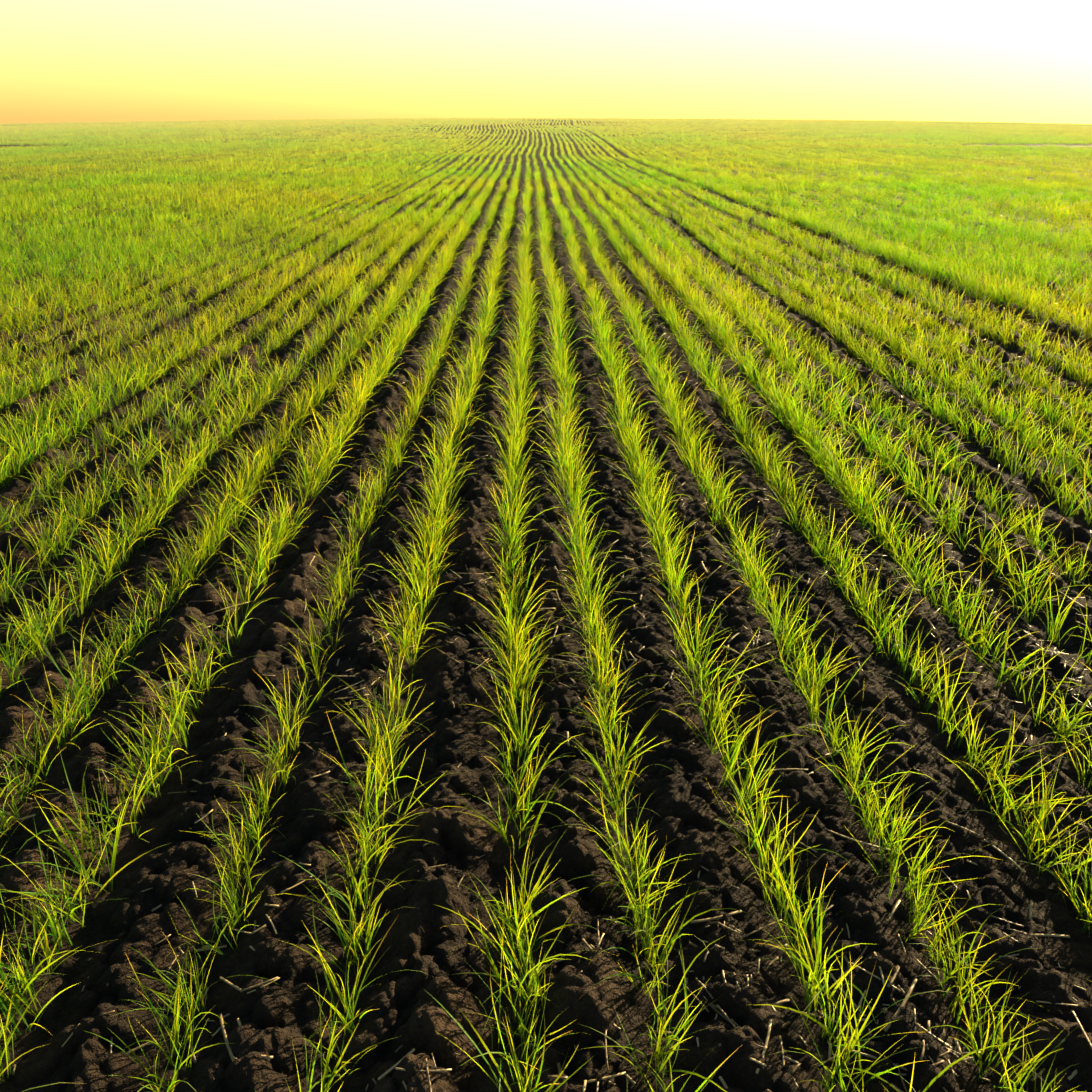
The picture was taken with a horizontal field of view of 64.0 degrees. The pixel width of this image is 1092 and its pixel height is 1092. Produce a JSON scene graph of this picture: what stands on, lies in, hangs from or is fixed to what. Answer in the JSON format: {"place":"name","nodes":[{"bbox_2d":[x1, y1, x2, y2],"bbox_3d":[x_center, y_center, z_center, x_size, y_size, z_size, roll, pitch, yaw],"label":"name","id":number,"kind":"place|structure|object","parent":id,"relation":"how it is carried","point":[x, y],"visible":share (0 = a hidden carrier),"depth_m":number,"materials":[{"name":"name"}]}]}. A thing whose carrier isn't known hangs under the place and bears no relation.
{"place":"outdoors","nodes":[
{"label":"outdoors","id":0,"kind":"place"},
{"bbox_2d":[0,119,1091,1091],"bbox_3d":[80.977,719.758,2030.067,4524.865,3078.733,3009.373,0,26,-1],"label":"ground","id":1,"kind":"structure","parent":0,"point":[426,989],"depth_m":1.69,"materials":[{"name":"soil"}]},
{"bbox_2d":[0,203,1091,1091],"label":"wheat","id":2,"kind":"object","parent":1,"relation":"on","point":[896,253],"visible":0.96,"depth_m":2.73,"materials":[{"name":"green plant"}]},
{"bbox_2d":[0,164,1091,239],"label":"wheat","id":3,"kind":"object","parent":1,"relation":"on","point":[914,183],"visible":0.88,"depth_m":12.40,"materials":[{"name":"green plant"}]},
{"bbox_2d":[0,137,1091,179],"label":"wheat","id":4,"kind":"object","parent":1,"relation":"on","point":[81,151],"visible":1,"depth_m":24.02,"materials":[{"name":"green plant"}]},
{"bbox_2d":[0,118,1091,145],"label":"wheat","id":5,"kind":"object","parent":1,"relation":"on","point":[137,132],"visible":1,"depth_m":43.02,"materials":[{"name":"green plant"}]},
{"bbox_2d":[0,157,1091,1091],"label":"straw litter","id":6,"kind":"object","parent":1,"relation":"on","point":[705,721],"visible":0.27,"depth_m":1.37,"materials":[{"name":"beige plant"}]},
{"bbox_2d":[0,117,1091,125],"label":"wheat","id":7,"kind":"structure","parent":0,"point":[791,120],"depth_m":65.86,"materials":[{"name":"green plant"}]},
{"bbox_2d":[0,0,1091,123],"label":"sky","id":8,"kind":"structure","parent":0,"point":[1024,61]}
]}

